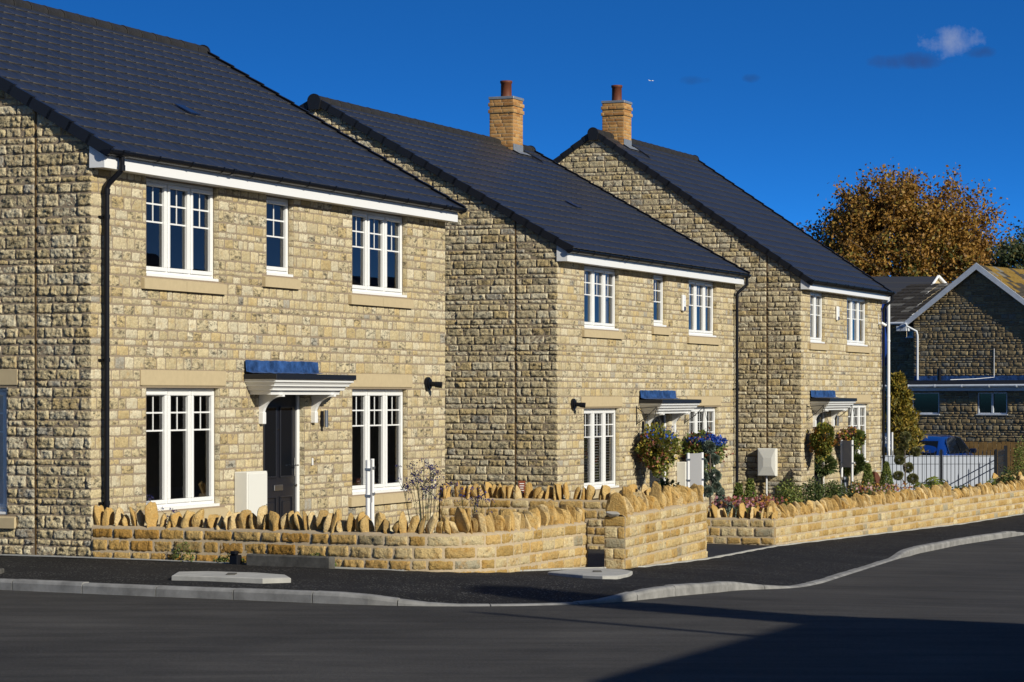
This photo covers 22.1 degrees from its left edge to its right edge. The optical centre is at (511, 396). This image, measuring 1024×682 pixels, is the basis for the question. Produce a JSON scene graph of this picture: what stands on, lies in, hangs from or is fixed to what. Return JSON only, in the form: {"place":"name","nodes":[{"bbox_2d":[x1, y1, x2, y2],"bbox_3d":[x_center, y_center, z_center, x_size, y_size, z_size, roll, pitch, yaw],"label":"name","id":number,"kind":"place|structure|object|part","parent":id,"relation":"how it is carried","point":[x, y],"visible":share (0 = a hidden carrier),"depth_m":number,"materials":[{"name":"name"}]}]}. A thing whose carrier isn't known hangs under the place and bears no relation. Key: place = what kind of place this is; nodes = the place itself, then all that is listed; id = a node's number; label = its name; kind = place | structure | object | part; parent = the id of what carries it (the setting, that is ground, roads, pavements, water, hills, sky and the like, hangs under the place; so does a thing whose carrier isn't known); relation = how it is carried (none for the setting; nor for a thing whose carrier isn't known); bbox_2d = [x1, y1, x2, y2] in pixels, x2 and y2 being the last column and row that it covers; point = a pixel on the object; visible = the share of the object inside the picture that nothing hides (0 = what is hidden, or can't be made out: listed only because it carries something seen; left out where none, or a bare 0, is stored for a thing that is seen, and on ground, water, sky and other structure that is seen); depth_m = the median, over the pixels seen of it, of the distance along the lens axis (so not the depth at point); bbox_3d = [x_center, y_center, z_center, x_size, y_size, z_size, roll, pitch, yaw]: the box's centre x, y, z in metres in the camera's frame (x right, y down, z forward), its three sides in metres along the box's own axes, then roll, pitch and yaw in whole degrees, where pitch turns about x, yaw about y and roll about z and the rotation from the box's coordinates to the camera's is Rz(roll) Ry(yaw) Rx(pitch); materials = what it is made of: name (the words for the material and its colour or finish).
{"place":"outdoors","nodes":[
{"label":"outdoors","id":0,"kind":"place"},
{"bbox_2d":[0,543,772,567],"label":"driveway","id":1,"kind":"structure","parent":0,"point":[595,557],"depth_m":39.38,"materials":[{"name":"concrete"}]},
{"bbox_2d":[158,507,178,522],"bbox_3d":[-4.151,1.695,32.010,0.285,0.687,0.346,0,0,-26],"label":"purple verbena","id":2,"kind":"object","parent":1,"relation":"on","point":[170,514],"visible":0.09,"depth_m":31.92,"materials":[{"name":"grey"}]},
{"bbox_2d":[213,553,245,562],"bbox_3d":[-3.268,1.891,30.431,0.472,0.174,0.163,0,0,27],"label":"weed","id":3,"kind":"object","parent":1,"relation":"on","point":[223,559],"visible":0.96,"depth_m":30.44,"materials":[{"name":"green plant"}]},
{"bbox_2d":[365,459,374,523],"bbox_3d":[-1.716,1.448,31.650,0.073,1.365,0.774,0,0,1],"label":"post sign","id":4,"kind":"object","parent":1,"relation":"on","point":[369,470],"visible":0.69,"depth_m":31.65,"materials":[{"name":"white metal"}]},
{"bbox_2d":[395,458,452,532],"bbox_3d":[-1.103,1.498,34.494,0.926,1.360,0.952,0,0,-43],"label":"purple verbena","id":5,"kind":"object","parent":1,"relation":"on","point":[432,476],"visible":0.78,"depth_m":34.44,"materials":[{"name":"grey"}]},
{"bbox_2d":[451,482,495,515],"bbox_3d":[-0.568,1.652,34.013,0.909,1.049,0.823,0,0,0],"label":"purple verbena","id":6,"kind":"object","parent":1,"relation":"on","point":[475,498],"visible":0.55,"depth_m":34.01,"materials":[{"name":"grey"}]},
{"bbox_2d":[440,481,672,548],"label":"garden wall","id":7,"kind":"structure","parent":1,"relation":"on","point":[503,497],"depth_m":40.27,"materials":[{"name":"stone"}]},
{"bbox_2d":[518,481,524,497],"bbox_3d":[0.152,1.742,40.606,0.110,0.860,0.028,0,0,0],"label":"marker sign","id":8,"kind":"object","parent":7,"relation":"attached to","point":[521,485],"visible":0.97,"depth_m":40.59,"materials":[{"name":"plastic"}]},
{"bbox_2d":[708,492,789,512],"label":"bedding flowers","id":9,"kind":"object","parent":1,"relation":"on","point":[736,502],"visible":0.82,"depth_m":46.13,"materials":[{"name":"pink plant"}]},
{"bbox_2d":[814,454,838,500],"bbox_3d":[7.297,2.022,61.606,0.851,1.476,0.719,0,0,0],"label":"bay tree","id":10,"kind":"object","parent":1,"relation":"on","point":[823,471],"visible":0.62,"depth_m":61.45,"materials":[{"name":"green plant"}]},
{"bbox_2d":[841,477,847,495],"bbox_3d":[7.206,2.249,56.500,0.120,1.013,0.117,-6,0,0],"label":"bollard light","id":11,"kind":"object","parent":1,"relation":"on","point":[843,479],"visible":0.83,"depth_m":56.45,"materials":[{"name":"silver metal"}]},
{"bbox_2d":[707,479,1023,544],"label":"garden wall","id":12,"kind":"structure","parent":1,"relation":"on","point":[856,514],"depth_m":49.21,"materials":[{"name":"stone"}]},
{"bbox_2d":[872,470,879,487],"bbox_3d":[8.707,2.244,62.502,0.180,0.932,0.245,0,0,-10],"label":"round planter","id":13,"kind":"object","parent":1,"relation":"on","point":[876,476],"visible":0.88,"depth_m":62.38,"materials":[{"name":"ceramic"}]},
{"bbox_2d":[846,481,925,492],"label":"bedding flowers","id":14,"kind":"object","parent":1,"relation":"on","point":[887,487],"visible":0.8,"depth_m":57.39,"materials":[{"name":"pink plant"}]},
{"bbox_2d":[887,300,889,455],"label":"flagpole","id":15,"kind":"object","parent":1,"relation":"on","point":[888,378],"visible":0.81,"depth_m":70.96,"materials":[{"name":"white metal"}]},
{"bbox_2d":[882,304,886,365],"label":"flag","id":16,"kind":"object","parent":15,"relation":"hanging from","point":[885,336],"visible":0.13,"depth_m":71.00,"materials":[{"name":"blue fabric"}]},
{"bbox_2d":[885,432,892,455],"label":"parking sign","id":17,"kind":"object","parent":1,"relation":"on","point":[891,439],"visible":0.3,"depth_m":73.48,"materials":[{"name":"white metal"}]},
{"bbox_2d":[885,370,927,455],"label":"golden conifer","id":18,"kind":"object","parent":1,"relation":"on","point":[903,415],"visible":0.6,"depth_m":77.67,"materials":[{"name":"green plant"}]},
{"bbox_2d":[909,476,947,488],"bbox_3d":[9.552,2.253,59.042,1.191,0.925,0.822,0,0,0],"label":"fatsia","id":19,"kind":"object","parent":1,"relation":"on","point":[929,483],"visible":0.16,"depth_m":58.91,"materials":[{"name":"green plant"}]},
{"bbox_2d":[991,472,1023,482],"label":"garden wall","id":20,"kind":"structure","parent":1,"relation":"on","point":[1020,476],"depth_m":62.41,"materials":[{"name":"stone"}]},
{"bbox_2d":[0,535,1023,681],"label":"road","id":21,"kind":"structure","parent":0,"point":[953,614],"depth_m":22.13,"materials":[{"name":"black asphalt"}]},
{"bbox_2d":[0,531,1023,605],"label":"kerb","id":22,"kind":"structure","parent":21,"relation":"on","point":[309,596],"depth_m":26.63,"materials":[{"name":"concrete"}]},
{"bbox_2d":[0,513,1023,570],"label":"edging kerb","id":23,"kind":"structure","parent":21,"relation":"on","point":[718,556],"depth_m":32.73,"materials":[{"name":"concrete"}]},
{"bbox_2d":[170,536,195,561],"bbox_3d":[-3.856,1.800,30.694,0.353,0.328,0.176,0,0,23],"label":"weed","id":24,"kind":"object","parent":23,"relation":"on","point":[175,553],"visible":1,"depth_m":30.70,"materials":[{"name":"green plant"}]},
{"bbox_2d":[656,477,679,488],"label":"garden shrub","id":25,"kind":"object","parent":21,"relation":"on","point":[663,483],"visible":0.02,"depth_m":45.34,"materials":[{"name":"green plant"}]},
{"bbox_2d":[686,452,703,498],"bbox_3d":[3.150,1.800,45.050,0.098,1.653,0.668,0,0,29],"label":"post sign","id":26,"kind":"object","parent":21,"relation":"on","point":[695,468],"visible":0.6,"depth_m":45.05,"materials":[{"name":"white paint"}]},
{"bbox_2d":[701,440,724,512],"bbox_3d":[3.497,1.707,46.233,0.614,1.888,0.332,0,0,-20],"label":"cloud pruned tree","id":27,"kind":"object","parent":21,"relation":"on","point":[713,478],"visible":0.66,"depth_m":46.19,"materials":[{"name":"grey plant"}]},
{"bbox_2d":[714,488,726,503],"bbox_3d":[3.686,2.111,46.395,0.532,1.052,0.499,0,0,0],"label":"clipped cone","id":28,"kind":"object","parent":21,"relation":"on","point":[721,493],"visible":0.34,"depth_m":46.35,"materials":[{"name":"green plant"}]},
{"bbox_2d":[725,500,737,516],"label":"garden shrub","id":29,"kind":"object","parent":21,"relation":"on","point":[728,509],"visible":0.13,"depth_m":45.84,"materials":[{"name":"green plant"}]},
{"bbox_2d":[732,482,747,510],"bbox_3d":[4.144,2.114,47.994,0.553,1.091,0.511,0,0,0],"label":"clipped cone","id":30,"kind":"object","parent":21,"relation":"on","point":[738,490],"visible":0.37,"depth_m":47.95,"materials":[{"name":"green plant"}]},
{"bbox_2d":[744,478,760,514],"bbox_3d":[4.455,2.100,48.996,0.539,1.147,0.500,0,0,0],"label":"clipped cone","id":31,"kind":"object","parent":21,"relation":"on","point":[750,489],"visible":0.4,"depth_m":48.94,"materials":[{"name":"green plant"}]},
{"bbox_2d":[759,493,778,510],"bbox_3d":[4.897,2.258,49.513,0.562,0.853,0.863,0,0,0],"label":"garden shrub","id":32,"kind":"object","parent":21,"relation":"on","point":[765,505],"visible":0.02,"depth_m":49.46,"materials":[{"name":"green plant"}]},
{"bbox_2d":[774,475,804,504],"bbox_3d":[5.512,2.133,51.990,0.633,1.171,0.839,0,0,0],"label":"garden shrub","id":33,"kind":"object","parent":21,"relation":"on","point":[788,492],"visible":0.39,"depth_m":51.94,"materials":[{"name":"green plant"}]},
{"bbox_2d":[794,476,831,503],"bbox_3d":[6.260,2.193,54.506,0.822,1.123,0.863,0,0,0],"label":"garden shrub","id":34,"kind":"object","parent":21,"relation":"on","point":[810,491],"visible":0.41,"depth_m":54.39,"materials":[{"name":"green plant"}]},
{"bbox_2d":[816,480,849,499],"bbox_3d":[6.871,2.277,55.995,0.793,0.999,0.663,0,0,0],"label":"garden shrub","id":35,"kind":"object","parent":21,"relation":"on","point":[836,490],"visible":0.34,"depth_m":55.91,"materials":[{"name":"green plant"}]},
{"bbox_2d":[840,440,853,486],"bbox_3d":[7.519,1.899,58.800,0.096,1.823,0.536,0,0,-25],"label":"post sign","id":36,"kind":"object","parent":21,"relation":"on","point":[846,453],"visible":0.69,"depth_m":58.77,"materials":[{"name":"grey metal"}]},
{"bbox_2d":[847,479,862,497],"bbox_3d":[7.449,2.277,57.001,0.492,1.031,0.861,0,0,0],"label":"garden shrub","id":37,"kind":"object","parent":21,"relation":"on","point":[851,490],"visible":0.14,"depth_m":56.92,"materials":[{"name":"green plant"}]},
{"bbox_2d":[860,463,874,493],"bbox_3d":[8.141,2.151,59.999,0.628,1.281,0.595,0,0,0],"label":"clipped cone","id":38,"kind":"object","parent":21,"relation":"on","point":[867,476],"visible":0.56,"depth_m":59.94,"materials":[{"name":"green plant"}]},
{"bbox_2d":[866,486,885,494],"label":"garden shrub","id":39,"kind":"object","parent":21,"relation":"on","point":[870,492],"visible":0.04,"depth_m":58.40,"materials":[{"name":"green plant"}]},
{"bbox_2d":[878,461,895,492],"bbox_3d":[8.878,2.158,62.003,0.644,1.268,0.613,0,0,0],"label":"clipped cone","id":40,"kind":"object","parent":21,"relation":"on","point":[885,471],"visible":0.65,"depth_m":61.93,"materials":[{"name":"green plant"}]},
{"bbox_2d":[893,431,921,486],"bbox_3d":[9.423,1.815,62.543,0.702,1.991,0.423,0,0,0],"label":"pruned tree","id":41,"kind":"object","parent":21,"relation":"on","point":[899,459],"depth_m":62.48,"materials":[{"name":"green plant"}]},
{"bbox_2d":[981,478,996,484],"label":"garden shrub","id":42,"kind":"object","parent":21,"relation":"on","point":[992,480],"visible":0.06,"depth_m":60.01,"materials":[{"name":"green plant"}]},
{"bbox_2d":[0,514,1023,603],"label":"pavement","id":43,"kind":"structure","parent":0,"point":[790,565],"depth_m":29.14,"materials":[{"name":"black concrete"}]},
{"bbox_2d":[172,571,290,583],"bbox_3d":[-2.927,1.920,27.545,1.546,0.113,0.754,0,0,23],"label":"stone slab","id":44,"kind":"object","parent":43,"relation":"on","point":[244,577],"visible":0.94,"depth_m":27.26,"materials":[{"name":"concrete"}]},
{"bbox_2d":[229,551,241,564],"bbox_3d":[-3.191,1.897,30.212,0.120,0.225,0.110,0,0,29],"label":"drain outlet","id":45,"kind":"object","parent":43,"relation":"on","point":[235,558],"visible":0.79,"depth_m":30.17,"materials":[{"name":"black plastic"}]},
{"bbox_2d":[246,554,334,568],"bbox_3d":[-2.530,1.923,29.897,1.150,0.215,0.120,0,0,29],"label":"stone slab","id":46,"kind":"object","parent":43,"relation":"on","point":[280,560],"depth_m":29.82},
{"bbox_2d":[91,500,587,572],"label":"garden wall","id":47,"kind":"structure","parent":43,"relation":"on","point":[548,534],"depth_m":30.31,"materials":[{"name":"stone"}]},
{"bbox_2d":[548,568,632,578],"bbox_3d":[0.947,2.045,29.873,0.900,0.168,2.464,0,0,13],"label":"stone slab","id":48,"kind":"object","parent":43,"relation":"on","point":[598,573],"visible":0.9,"depth_m":29.35,"materials":[{"name":"concrete"}]},
{"bbox_2d":[24,0,1023,276],"label":"sky","id":49,"kind":"structure","parent":0,"point":[782,99],"materials":[{"name":"blue"}]},
{"bbox_2d":[998,446,1006,475],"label":"metal gate","id":50,"kind":"structure","parent":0,"point":[1002,459],"depth_m":69.22,"materials":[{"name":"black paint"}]},
{"bbox_3d":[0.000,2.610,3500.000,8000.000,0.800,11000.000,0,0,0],"label":"ground","id":51,"kind":"structure","parent":0,"visible":0},
{"bbox_2d":[0,0,467,556],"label":"stone house","id":52,"kind":"structure","parent":51,"relation":"on","point":[222,286],"depth_m":34.87,"materials":[{"name":"stone"}]},
{"bbox_2d":[0,388,6,514],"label":"window","id":53,"kind":"structure","parent":52,"relation":"in","point":[3,391],"depth_m":31.82,"materials":[{"name":"white plastic"}]},
{"bbox_2d":[146,178,218,281],"bbox_3d":[-4.251,-2.108,33.396,0.139,1.227,1.860,0,0,22],"label":"window","id":54,"kind":"structure","parent":52,"relation":"in","point":[165,270],"depth_m":33.55,"materials":[{"name":"white plastic"}]},
{"bbox_2d":[146,388,219,510],"bbox_3d":[-4.245,0.666,33.410,0.139,1.537,1.890,0,0,22],"label":"window","id":55,"kind":"structure","parent":52,"relation":"in","point":[189,501],"depth_m":33.62,"materials":[{"name":"white plastic"}]},
{"bbox_2d":[267,196,292,276],"bbox_3d":[-3.239,-2.184,35.884,0.139,1.077,0.790,0,0,22],"label":"window","id":56,"kind":"structure","parent":52,"relation":"in","point":[271,270],"depth_m":36.12,"materials":[{"name":"white plastic"}]},
{"bbox_2d":[263,395,298,528],"bbox_3d":[-3.203,0.962,35.999,0.131,1.995,1.090,0,0,22],"label":"door","id":57,"kind":"structure","parent":52,"relation":"in","point":[279,430],"depth_m":36.09,"materials":[{"name":"black wood"}]},
{"bbox_2d":[352,209,406,297],"bbox_3d":[-2.017,-2.108,38.883,0.139,1.227,1.910,0,0,22],"label":"window","id":58,"kind":"structure","parent":52,"relation":"in","point":[366,288],"depth_m":39.05,"materials":[{"name":"white plastic"}]},
{"bbox_2d":[352,389,407,494],"bbox_3d":[-2.013,0.666,38.892,0.139,1.537,1.930,0,0,22],"label":"window","id":59,"kind":"structure","parent":52,"relation":"in","point":[384,486],"depth_m":39.11,"materials":[{"name":"white plastic"}]},
{"bbox_2d":[300,80,750,509],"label":"stone house","id":60,"kind":"structure","parent":51,"relation":"on","point":[590,327],"depth_m":49.59,"materials":[{"name":"stone"}]},
{"bbox_2d":[584,266,618,329],"bbox_3d":[1.590,-1.854,49.698,0.246,1.217,1.880,0,0,22],"label":"window","id":61,"kind":"structure","parent":60,"relation":"in","point":[604,272],"depth_m":49.89,"materials":[{"name":"white plastic"}]},
{"bbox_2d":[584,408,618,488],"bbox_3d":[1.623,0.994,49.690,0.179,1.522,1.930,0,0,22],"label":"window","id":62,"kind":"structure","parent":60,"relation":"in","point":[590,412],"depth_m":49.90,"materials":[{"name":"white plastic"}]},
{"bbox_2d":[650,415,664,486],"bbox_3d":[2.899,1.302,52.811,0.131,1.975,1.090,0,0,22],"label":"door","id":63,"kind":"structure","parent":60,"relation":"in","point":[652,478],"depth_m":52.94,"materials":[{"name":"black"}]},
{"bbox_2d":[634,408,684,477],"bbox_3d":[2.880,0.959,51.305,1.010,1.461,1.008,0,0,0],"label":"hanging basket","id":64,"kind":"object","parent":60,"relation":"hanging from","point":[654,454],"visible":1,"depth_m":51.15,"materials":[{"name":"green metal"}]},
{"bbox_2d":[654,275,665,326],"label":"window","id":65,"kind":"structure","parent":60,"relation":"in","point":[659,322],"depth_m":53.11,"materials":[{"name":"white plastic"}]},
{"bbox_2d":[689,407,714,469],"bbox_3d":[3.982,0.994,55.500,0.179,1.522,1.990,0,0,22],"label":"window","id":66,"kind":"structure","parent":60,"relation":"in","point":[695,419],"depth_m":55.73,"materials":[{"name":"white plastic"}]},
{"bbox_2d":[689,279,715,336],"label":"window","id":67,"kind":"structure","parent":60,"relation":"in","point":[703,331],"depth_m":55.63,"materials":[{"name":"white plastic"}]},
{"bbox_2d":[682,408,733,471],"bbox_3d":[4.045,0.959,54.059,1.071,1.460,0.890,0,0,0],"label":"hanging basket","id":68,"kind":"object","parent":60,"relation":"hanging from","point":[694,441],"visible":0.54,"depth_m":53.92,"materials":[{"name":"green metal"}]},
{"bbox_2d":[604,481,707,568],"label":"garden wall","id":69,"kind":"structure","parent":51,"relation":"on","point":[664,524],"depth_m":33.58,"materials":[{"name":"stone"}]},
{"bbox_2d":[553,85,895,504],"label":"stone house","id":70,"kind":"structure","parent":51,"relation":"on","point":[812,325],"depth_m":61.47,"materials":[{"name":"stone"}]},
{"bbox_2d":[810,292,824,342],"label":"window","id":71,"kind":"structure","parent":70,"relation":"in","point":[813,339],"depth_m":61.34,"materials":[{"name":"white plastic"}]},
{"bbox_2d":[814,413,822,492],"bbox_3d":[7.157,1.317,61.597,0.064,2.045,1.010,0,0,22],"label":"door","id":72,"kind":"structure","parent":70,"relation":"in","point":[819,418],"depth_m":61.64,"materials":[{"name":"black"}]},
{"bbox_2d":[804,406,837,464],"bbox_3d":[7.115,0.902,60.292,0.755,1.347,0.852,0,0,-45],"label":"hanging basket","id":73,"kind":"object","parent":70,"relation":"hanging from","point":[822,439],"visible":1,"depth_m":60.10,"materials":[{"name":"green metal"}]},
{"bbox_2d":[836,407,865,451],"bbox_3d":[8.110,0.791,62.655,0.713,1.126,0.760,0,0,0],"label":"hanging basket","id":74,"kind":"object","parent":70,"relation":"hanging from","point":[856,436],"visible":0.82,"depth_m":62.49,"materials":[{"name":"green metal"}]},
{"bbox_2d":[847,296,867,345],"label":"window","id":75,"kind":"structure","parent":70,"relation":"in","point":[849,342],"depth_m":64.95,"materials":[{"name":"white plastic"}]},
{"bbox_2d":[848,404,868,462],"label":"window","id":76,"kind":"structure","parent":70,"relation":"in","point":[857,406],"depth_m":65.14,"materials":[{"name":"white plastic"}]},
{"bbox_2d":[839,452,866,488],"bbox_3d":[8.205,2.027,63.176,0.793,1.466,0.817,0,0,0],"label":"bay tree","id":77,"kind":"object","parent":51,"relation":"on","point":[859,461],"visible":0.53,"depth_m":63.04,"materials":[{"name":"green plant"}]},
{"bbox_2d":[796,157,1022,283],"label":"oak tree","id":78,"kind":"object","parent":51,"relation":"on","point":[946,244],"visible":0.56,"depth_m":177.18,"materials":[{"name":"brown plant"}]},
{"bbox_2d":[873,275,946,336],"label":"distant house","id":79,"kind":"structure","parent":51,"relation":"on","point":[896,284],"depth_m":121.59,"materials":[{"name":"grey tile"}]},
{"bbox_2d":[893,434,976,455],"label":"parked car","id":80,"kind":"object","parent":51,"relation":"on","point":[949,445],"visible":0.22,"depth_m":78.01,"materials":[{"name":"blue paint"}]},
{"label":"rear window","id":81,"kind":"part","parent":80,"relation":"part of","materials":[{"name":"glass"}]},
{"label":"side window","id":82,"kind":"part","parent":80,"relation":"part of","materials":[{"name":"grey glass"}]},
{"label":"side window","id":83,"kind":"part","parent":80,"relation":"part of","materials":[{"name":"glass"}]},
{"bbox_2d":[885,456,993,491],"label":"white boarding","id":84,"kind":"object","parent":51,"relation":"on","point":[950,470],"visible":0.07,"depth_m":70.00,"materials":[{"name":"grey"}]},
{"bbox_2d":[885,449,996,491],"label":"railings","id":85,"kind":"object","parent":51,"relation":"on","point":[962,456],"visible":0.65,"depth_m":67.93,"materials":[{"name":"metal"}]},
{"bbox_2d":[883,263,1023,471],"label":"neighbour house","id":86,"kind":"structure","parent":51,"relation":"on","point":[957,355],"depth_m":91.79,"materials":[{"name":"stone"}]},
{"bbox_2d":[905,331,913,337],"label":"window","id":87,"kind":"structure","parent":86,"relation":"in","point":[909,333],"depth_m":96.45,"materials":[{"name":"blue glass"}]},
{"bbox_2d":[911,392,939,414],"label":"window","id":88,"kind":"structure","parent":86,"relation":"in","point":[925,403],"depth_m":89.71,"materials":[{"name":"teal glass"}]},
{"bbox_2d":[976,392,1007,414],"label":"window","id":89,"kind":"structure","parent":86,"relation":"in","point":[995,403],"depth_m":88.27,"materials":[{"name":"teal glass"}]},
{"bbox_2d":[964,441,1023,476],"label":"wooden fence","id":90,"kind":"object","parent":51,"relation":"on","point":[993,445],"visible":0.35,"depth_m":86.01,"materials":[{"name":"brown wood"}]},
{"bbox_2d":[979,220,1023,268],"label":"birch tree","id":91,"kind":"object","parent":51,"relation":"on","point":[1010,255],"visible":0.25,"depth_m":164.11,"materials":[{"name":"green plant"}]},
{"bbox_2d":[997,466,1016,482],"bbox_3d":[11.636,2.208,61.535,0.705,1.170,0.720,0,0,21],"label":"garden shrub","id":92,"kind":"object","parent":51,"relation":"on","point":[1007,479],"visible":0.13,"depth_m":61.46,"materials":[{"name":"green plant"}]},
{"bbox_2d":[1009,435,1023,475],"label":"garden shrub","id":93,"kind":"object","parent":51,"relation":"on","point":[1021,453],"visible":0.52,"depth_m":62.95,"materials":[{"name":"green plant"}]}
]}

